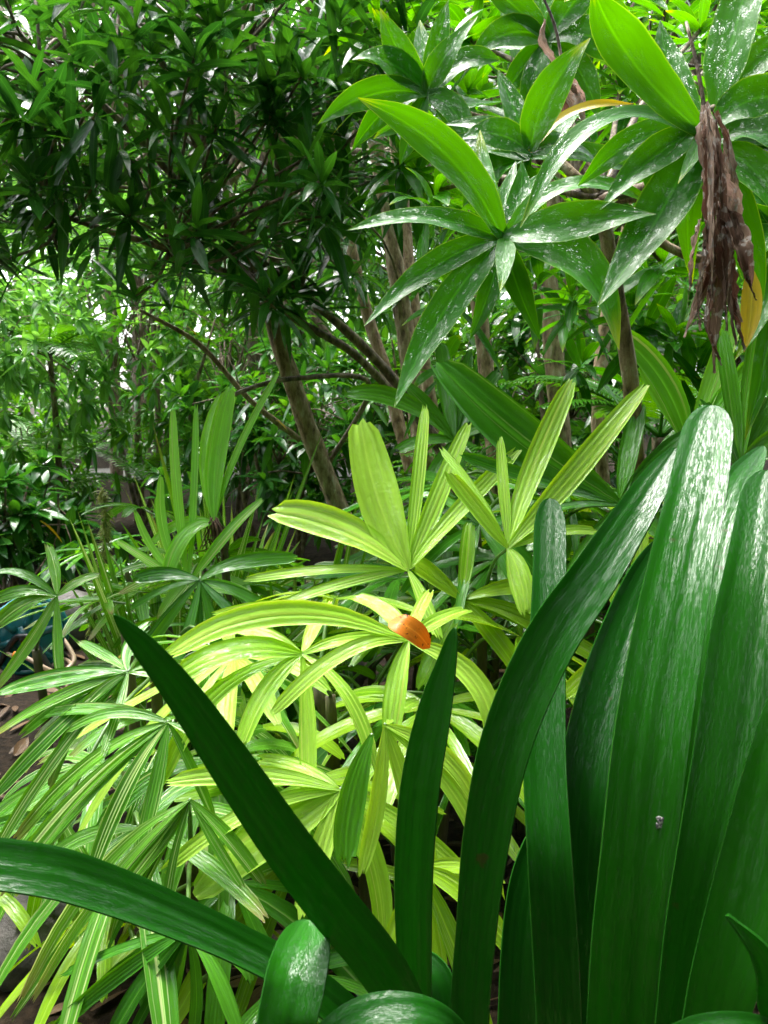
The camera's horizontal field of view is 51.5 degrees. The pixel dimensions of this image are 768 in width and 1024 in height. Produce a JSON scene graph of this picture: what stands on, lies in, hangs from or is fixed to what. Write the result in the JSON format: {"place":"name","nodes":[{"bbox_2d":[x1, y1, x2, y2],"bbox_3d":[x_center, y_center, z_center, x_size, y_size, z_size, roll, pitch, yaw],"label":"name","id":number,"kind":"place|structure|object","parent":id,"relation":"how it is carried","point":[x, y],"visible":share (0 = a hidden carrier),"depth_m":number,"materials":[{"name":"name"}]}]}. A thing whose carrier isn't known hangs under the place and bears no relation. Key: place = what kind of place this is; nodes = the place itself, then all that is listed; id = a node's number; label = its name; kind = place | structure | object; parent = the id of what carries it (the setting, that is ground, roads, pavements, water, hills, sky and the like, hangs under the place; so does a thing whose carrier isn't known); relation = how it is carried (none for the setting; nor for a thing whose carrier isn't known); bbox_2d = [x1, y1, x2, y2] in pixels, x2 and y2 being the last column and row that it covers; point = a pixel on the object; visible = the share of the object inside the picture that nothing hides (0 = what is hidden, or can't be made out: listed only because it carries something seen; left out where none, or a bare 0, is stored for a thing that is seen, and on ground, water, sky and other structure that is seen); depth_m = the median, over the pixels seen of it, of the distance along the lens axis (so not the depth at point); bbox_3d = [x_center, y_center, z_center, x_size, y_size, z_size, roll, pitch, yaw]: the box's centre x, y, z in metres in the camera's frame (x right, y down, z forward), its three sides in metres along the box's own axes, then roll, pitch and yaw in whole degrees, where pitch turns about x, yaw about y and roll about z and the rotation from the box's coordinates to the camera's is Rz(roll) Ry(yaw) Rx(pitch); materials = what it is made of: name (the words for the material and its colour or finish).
{"place":"outdoors","nodes":[
{"label":"outdoors","id":0,"kind":"place"},
{"bbox_2d":[111,554,194,640],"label":"dark plant","id":1,"kind":"object","parent":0,"point":[134,617],"visible":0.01,"depth_m":2.88,"materials":[{"name":"green plant"}]},
{"bbox_2d":[64,466,483,480],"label":"path","id":2,"kind":"structure","parent":0,"point":[105,470],"depth_m":10.30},
{"bbox_2d":[0,0,723,403],"label":"sky","id":3,"kind":"structure","parent":0,"point":[123,385],"materials":[{"name":"white"}]},
{"bbox_2d":[0,404,767,1023],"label":"ground","id":4,"kind":"structure","parent":0,"point":[8,742],"depth_m":2.47,"materials":[{"name":"brown soil"}]},
{"bbox_2d":[0,599,70,674],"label":"hose reel","id":5,"kind":"object","parent":4,"relation":"on","point":[13,634],"visible":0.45,"depth_m":2.97,"materials":[{"name":"teal plastic"}]},
{"bbox_2d":[0,894,71,991],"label":"rock","id":6,"kind":"object","parent":4,"relation":"on","point":[19,972],"visible":0.38,"depth_m":1.42,"materials":[{"name":"grey stone"}]},
{"bbox_2d":[3,639,75,670],"bbox_3d":[-1.310,0.514,3.018,0.238,0.202,0.338,-5,10,-33],"label":"garden hose","id":7,"kind":"object","parent":4,"relation":"on","point":[66,660],"visible":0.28,"depth_m":2.99,"materials":[{"name":"beige plastic"}]},
{"bbox_2d":[0,0,81,339],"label":"tree","id":8,"kind":"object","parent":4,"relation":"on","point":[10,274],"visible":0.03,"depth_m":13.75,"materials":[{"name":"green plant"}]},
{"bbox_2d":[0,545,99,763],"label":"lady palm","id":9,"kind":"object","parent":4,"relation":"on","point":[26,597],"visible":0.84,"depth_m":1.73,"materials":[{"name":"plant"}]},
{"bbox_2d":[0,205,102,439],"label":"broad leaved shrub","id":10,"kind":"object","parent":4,"relation":"on","point":[41,399],"visible":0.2,"depth_m":8.24,"materials":[{"name":"green plant"}]},
{"bbox_2d":[0,459,102,563],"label":"dark plant","id":11,"kind":"object","parent":4,"relation":"on","point":[76,503],"visible":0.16,"depth_m":4.93,"materials":[{"name":"green plant"}]},
{"bbox_2d":[0,392,122,501],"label":"broad leaved shrub","id":12,"kind":"object","parent":4,"relation":"on","point":[81,467],"visible":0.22,"depth_m":6.26,"materials":[{"name":"green plant"}]},
{"bbox_2d":[0,319,137,523],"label":"feather palm","id":13,"kind":"object","parent":4,"relation":"on","point":[73,338],"visible":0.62,"depth_m":5.34,"materials":[{"name":"green plant"}]},
{"bbox_2d":[0,435,139,590],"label":"dark plant","id":14,"kind":"object","parent":4,"relation":"on","point":[16,549],"visible":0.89,"depth_m":4.16,"materials":[{"name":"green plant"}]},
{"bbox_2d":[40,520,61,541],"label":"yellow leaf","id":15,"kind":"object","parent":14,"relation":"attached to","point":[51,529],"visible":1,"depth_m":4.18,"materials":[{"name":"plant"}]},
{"bbox_2d":[0,415,156,539],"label":"tree fern","id":16,"kind":"object","parent":4,"relation":"on","point":[69,454],"visible":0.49,"depth_m":5.91,"materials":[{"name":"green plant"}]},
{"bbox_2d":[51,590,112,649],"bbox_3d":[-1.337,0.493,3.438,0.365,0.310,0.266,0,8,0],"label":"rock","id":17,"kind":"object","parent":4,"relation":"on","point":[77,634],"visible":0.12,"depth_m":3.33,"materials":[{"name":"grey stone"}]},
{"bbox_2d":[0,205,183,464],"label":"broad leaved shrub","id":18,"kind":"object","parent":4,"relation":"on","point":[9,370],"visible":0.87,"depth_m":5.20,"materials":[{"name":"green plant"}]},
{"bbox_2d":[1,170,197,479],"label":"feather palm","id":19,"kind":"object","parent":4,"relation":"on","point":[115,467],"visible":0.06,"depth_m":9.34,"materials":[{"name":"green plant"}]},
{"bbox_2d":[84,487,115,660],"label":"fuzzy shoot","id":20,"kind":"object","parent":4,"relation":"on","point":[105,529],"visible":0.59,"depth_m":2.31,"materials":[{"name":"green plant"}]},
{"bbox_2d":[0,0,247,449],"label":"tree","id":21,"kind":"object","parent":4,"relation":"on","point":[142,83],"visible":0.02,"depth_m":13.71,"materials":[{"name":"green plant"}]},
{"bbox_2d":[8,226,245,523],"bbox_3d":[-1.947,-1.130,6.643,1.978,2.560,2.101,0,8,0],"label":"broad leaved shrub","id":22,"kind":"object","parent":4,"relation":"on","point":[105,278],"visible":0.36,"depth_m":6.35,"materials":[{"name":"green plant"}]},
{"bbox_2d":[91,539,163,592],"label":"dark plant","id":23,"kind":"object","parent":4,"relation":"on","point":[116,569],"visible":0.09,"depth_m":3.76,"materials":[{"name":"green plant"}]},
{"bbox_2d":[45,217,230,466],"bbox_3d":[-1.823,-1.013,6.307,1.488,2.411,1.366,-5,9,-31],"label":"feather palm","id":24,"kind":"object","parent":4,"relation":"on","point":[108,238],"visible":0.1,"depth_m":6.22,"materials":[{"name":"green plant"}]},
{"bbox_2d":[0,484,293,761],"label":"grass clump","id":25,"kind":"object","parent":4,"relation":"on","point":[101,591],"visible":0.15,"depth_m":2.14,"materials":[{"name":"green plant"}]},
{"bbox_2d":[54,443,247,535],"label":"tree fern","id":26,"kind":"object","parent":4,"relation":"on","point":[132,466],"visible":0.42,"depth_m":5.94,"materials":[{"name":"green plant"}]},
{"bbox_2d":[104,546,197,573],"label":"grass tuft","id":27,"kind":"object","parent":4,"relation":"on","point":[135,572],"visible":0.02,"depth_m":4.78,"materials":[{"name":"green plant"}]},
{"bbox_2d":[10,372,321,775],"bbox_3d":[-0.579,0.216,2.092,0.882,1.154,0.981,0,8,0],"label":"lady palm","id":28,"kind":"object","parent":4,"relation":"on","point":[208,458],"visible":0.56,"depth_m":1.86,"materials":[{"name":"plant"}]},
{"bbox_2d":[28,535,309,661],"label":"lady palm","id":29,"kind":"object","parent":4,"relation":"on","point":[127,577],"visible":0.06,"depth_m":3.28,"materials":[{"name":"plant"}]},
{"bbox_2d":[67,279,323,549],"bbox_3d":[-1.052,-0.640,5.478,1.590,2.008,1.579,3,9,22],"label":"broad leaved shrub","id":30,"kind":"object","parent":4,"relation":"on","point":[230,340],"visible":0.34,"depth_m":5.15,"materials":[{"name":"green plant"}]},
{"bbox_2d":[0,607,393,1023],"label":"lady palm","id":31,"kind":"object","parent":4,"relation":"on","point":[43,807],"visible":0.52,"depth_m":1.12,"materials":[{"name":"plant"}]},
{"bbox_2d":[109,366,292,482],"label":"broad leaved shrub","id":32,"kind":"object","parent":4,"relation":"on","point":[132,454],"visible":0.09,"depth_m":6.97,"materials":[{"name":"green plant"}]},
{"bbox_2d":[88,426,323,628],"bbox_3d":[-0.588,0.166,2.746,0.672,0.958,0.803,4,9,27],"label":"grass clump","id":33,"kind":"object","parent":4,"relation":"on","point":[231,539],"visible":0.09,"depth_m":2.79,"materials":[{"name":"green plant"}]},
{"bbox_2d":[3,0,430,522],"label":"tree","id":34,"kind":"object","parent":4,"relation":"on","point":[250,173],"visible":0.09,"depth_m":6.20,"materials":[{"name":"green plant"}]},
{"bbox_2d":[0,0,445,661],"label":"dark shrub","id":35,"kind":"object","parent":4,"relation":"on","point":[280,72],"visible":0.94,"depth_m":2.27,"materials":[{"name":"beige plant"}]},
{"bbox_2d":[0,614,464,1023],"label":"spider lily","id":36,"kind":"object","parent":4,"relation":"on","point":[406,978],"visible":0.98,"depth_m":0.60,"materials":[{"name":"green plant"}]},
{"bbox_2d":[127,147,391,495],"bbox_3d":[-1.135,-2.039,7.936,2.606,3.876,2.499,0,8,0],"label":"broad leaved shrub","id":37,"kind":"object","parent":4,"relation":"on","point":[199,357],"visible":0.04,"depth_m":7.82,"materials":[{"name":"green plant"}]},
{"bbox_2d":[98,3,437,444],"bbox_3d":[-1.463,-6.498,11.663,5.699,11.586,5.792,4,9,27],"label":"tree","id":38,"kind":"object","parent":4,"relation":"on","point":[431,289],"visible":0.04,"depth_m":11.93,"materials":[{"name":"green plant"}]},
{"bbox_2d":[140,305,403,583],"bbox_3d":[-0.512,-0.380,4.673,1.598,1.709,1.491,7,11,40],"label":"broad leaved shrub","id":39,"kind":"object","parent":4,"relation":"on","point":[274,489],"visible":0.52,"depth_m":4.37,"materials":[{"name":"green plant"}]},
{"bbox_2d":[192,493,387,736],"bbox_3d":[-0.230,0.321,2.242,0.583,0.820,0.609,0,8,0],"label":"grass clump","id":40,"kind":"object","parent":4,"relation":"on","point":[291,712],"visible":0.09,"depth_m":2.25,"materials":[{"name":"green plant"}]},
{"bbox_2d":[0,474,601,1023],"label":"fallen leaves","id":41,"kind":"object","parent":4,"relation":"on","point":[20,746],"depth_m":1.37,"materials":[{"name":"orange plant"}]},
{"bbox_2d":[134,505,510,694],"bbox_3d":[-0.178,0.355,2.557,1.489,0.812,1.277,6,10,35],"label":"lady palm","id":42,"kind":"object","parent":4,"relation":"on","point":[297,634],"visible":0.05,"depth_m":2.34,"materials":[{"name":"plant"}]},
{"bbox_2d":[73,589,584,1023],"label":"lady palm","id":43,"kind":"object","parent":4,"relation":"on","point":[352,813],"visible":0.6,"depth_m":1.14,"materials":[{"name":"plant"}]},
{"bbox_2d":[259,0,412,484],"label":"slender tree","id":44,"kind":"object","parent":4,"relation":"on","point":[396,414],"visible":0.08,"depth_m":3.68,"materials":[{"name":"beige plant"}]},
{"bbox_2d":[341,657,367,688],"bbox_3d":[-0.301,0.600,2.998,0.505,0.238,0.305,0,8,0],"label":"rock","id":45,"kind":"object","parent":4,"relation":"on","point":[359,679],"visible":0.01,"depth_m":2.91,"materials":[{"name":"black stone"}]},
{"bbox_2d":[0,0,766,434],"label":"woods","id":46,"kind":"object","parent":4,"relation":"on","point":[358,322],"visible":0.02,"depth_m":19.20,"materials":[{"name":"green plant"}]},
{"bbox_2d":[358,0,444,589],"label":"slender tree","id":47,"kind":"object","parent":4,"relation":"on","point":[402,313],"visible":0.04,"depth_m":3.47,"materials":[{"name":"beige plant"}]},
{"bbox_2d":[239,277,588,519],"bbox_3d":[0.115,-0.496,4.732,1.930,1.813,1.728,-3,8,-18],"label":"broad leaved shrub","id":48,"kind":"object","parent":4,"relation":"on","point":[385,338],"visible":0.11,"depth_m":4.52,"materials":[{"name":"green plant"}]},
{"bbox_2d":[389,0,496,509],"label":"slender tree","id":49,"kind":"object","parent":4,"relation":"on","point":[408,255],"visible":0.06,"depth_m":3.87,"materials":[{"name":"beige plant"}]},
{"bbox_2d":[243,378,649,875],"bbox_3d":[0.115,0.283,1.734,1.096,1.126,1.013,0,8,0],"label":"lady palm","id":50,"kind":"object","parent":4,"relation":"on","point":[385,531],"visible":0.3,"depth_m":1.47,"materials":[{"name":"plant"}]},
{"bbox_2d":[300,443,623,682],"bbox_3d":[0.301,0.232,2.796,1.224,1.002,1.289,0,8,0],"label":"lady palm","id":51,"kind":"object","parent":4,"relation":"on","point":[357,556],"visible":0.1,"depth_m":2.50,"materials":[{"name":"plant"}]},
{"bbox_2d":[313,0,611,451],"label":"tree","id":52,"kind":"object","parent":4,"relation":"on","point":[437,231],"visible":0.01,"depth_m":10.30,"materials":[{"name":"green plant"}]},
{"bbox_2d":[427,2,510,626],"bbox_3d":[0.396,-0.855,3.381,0.728,2.957,0.740,3,8,19],"label":"slender tree","id":53,"kind":"object","parent":4,"relation":"on","point":[485,363],"visible":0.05,"depth_m":3.28,"materials":[{"name":"beige plant"}]},
{"bbox_2d":[306,258,767,836],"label":"lady palm","id":54,"kind":"object","parent":4,"relation":"on","point":[490,410],"visible":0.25,"depth_m":1.60,"materials":[{"name":"plant"}]},
{"bbox_2d":[318,0,767,471],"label":"rosette shrub","id":55,"kind":"object","parent":4,"relation":"on","point":[650,146],"visible":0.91,"depth_m":1.22,"materials":[{"name":"green plant"}]},
{"bbox_2d":[538,0,590,160],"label":"dried leaf cluster","id":56,"kind":"object","parent":55,"relation":"hanging from","point":[576,95],"visible":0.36,"depth_m":1.49,"materials":[{"name":"plant"}]},
{"bbox_2d":[683,21,756,373],"bbox_3d":[0.452,-0.431,1.077,0.094,0.483,0.118,0,8,0],"label":"dried leaf cluster","id":57,"kind":"object","parent":55,"relation":"hanging from","point":[726,233],"visible":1,"depth_m":1.06,"materials":[{"name":"brown plant"}]},
{"bbox_2d":[740,271,761,350],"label":"yellowing leaf","id":58,"kind":"object","parent":55,"relation":"hanging from","point":[751,309],"visible":0.76,"depth_m":1.12,"materials":[{"name":"yellow plant"}]},
{"bbox_2d":[445,488,663,685],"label":"lady palm","id":59,"kind":"object","parent":4,"relation":"on","point":[484,542],"depth_m":1.84,"materials":[{"name":"plant"}]},
{"bbox_2d":[402,0,767,429],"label":"tree","id":60,"kind":"object","parent":4,"relation":"on","point":[576,164],"visible":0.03,"depth_m":5.91,"materials":[{"name":"green plant"}]},
{"bbox_2d":[412,227,767,537],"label":"broad leaved shrub","id":61,"kind":"object","parent":4,"relation":"on","point":[515,326],"visible":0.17,"depth_m":4.12,"materials":[{"name":"green plant"}]},
{"bbox_2d":[540,6,648,538],"bbox_3d":[0.810,-0.807,3.375,0.576,2.889,0.802,3,9,21],"label":"slender tree","id":62,"kind":"object","parent":4,"relation":"on","point":[554,351],"visible":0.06,"depth_m":3.17,"materials":[{"name":"beige plant"}]},
{"bbox_2d":[451,405,767,1023],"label":"spider lily","id":63,"kind":"object","parent":4,"relation":"on","point":[637,891],"visible":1,"depth_m":0.66,"materials":[{"name":"green plant"}]},
{"bbox_2d":[476,0,767,430],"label":"tree","id":64,"kind":"object","parent":4,"relation":"on","point":[644,19],"visible":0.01,"depth_m":8.74,"materials":[{"name":"green plant"}]},
{"bbox_2d":[498,373,767,538],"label":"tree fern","id":65,"kind":"object","parent":4,"relation":"on","point":[654,415],"visible":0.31,"depth_m":2.70,"materials":[{"name":"green plant"}]},
{"bbox_2d":[591,0,710,614],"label":"slender tree","id":66,"kind":"object","parent":4,"relation":"on","point":[602,467],"visible":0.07,"depth_m":3.37,"materials":[{"name":"beige plant"}]},
{"bbox_2d":[560,219,765,469],"bbox_3d":[1.980,-0.945,4.764,2.125,2.839,2.076,0,8,0],"label":"broad leaved shrub","id":67,"kind":"object","parent":4,"relation":"on","point":[677,298],"visible":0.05,"depth_m":4.80,"materials":[{"name":"green plant"}]},
{"bbox_2d":[600,13,767,317],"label":"tree","id":68,"kind":"object","parent":4,"relation":"on","point":[759,22],"depth_m":10.31,"materials":[{"name":"green plant"}]},
{"bbox_2d":[391,438,620,618],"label":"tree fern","id":69,"kind":"object","parent":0,"point":[511,481],"visible":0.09,"depth_m":3.55,"materials":[{"name":"green plant"}]}
]}

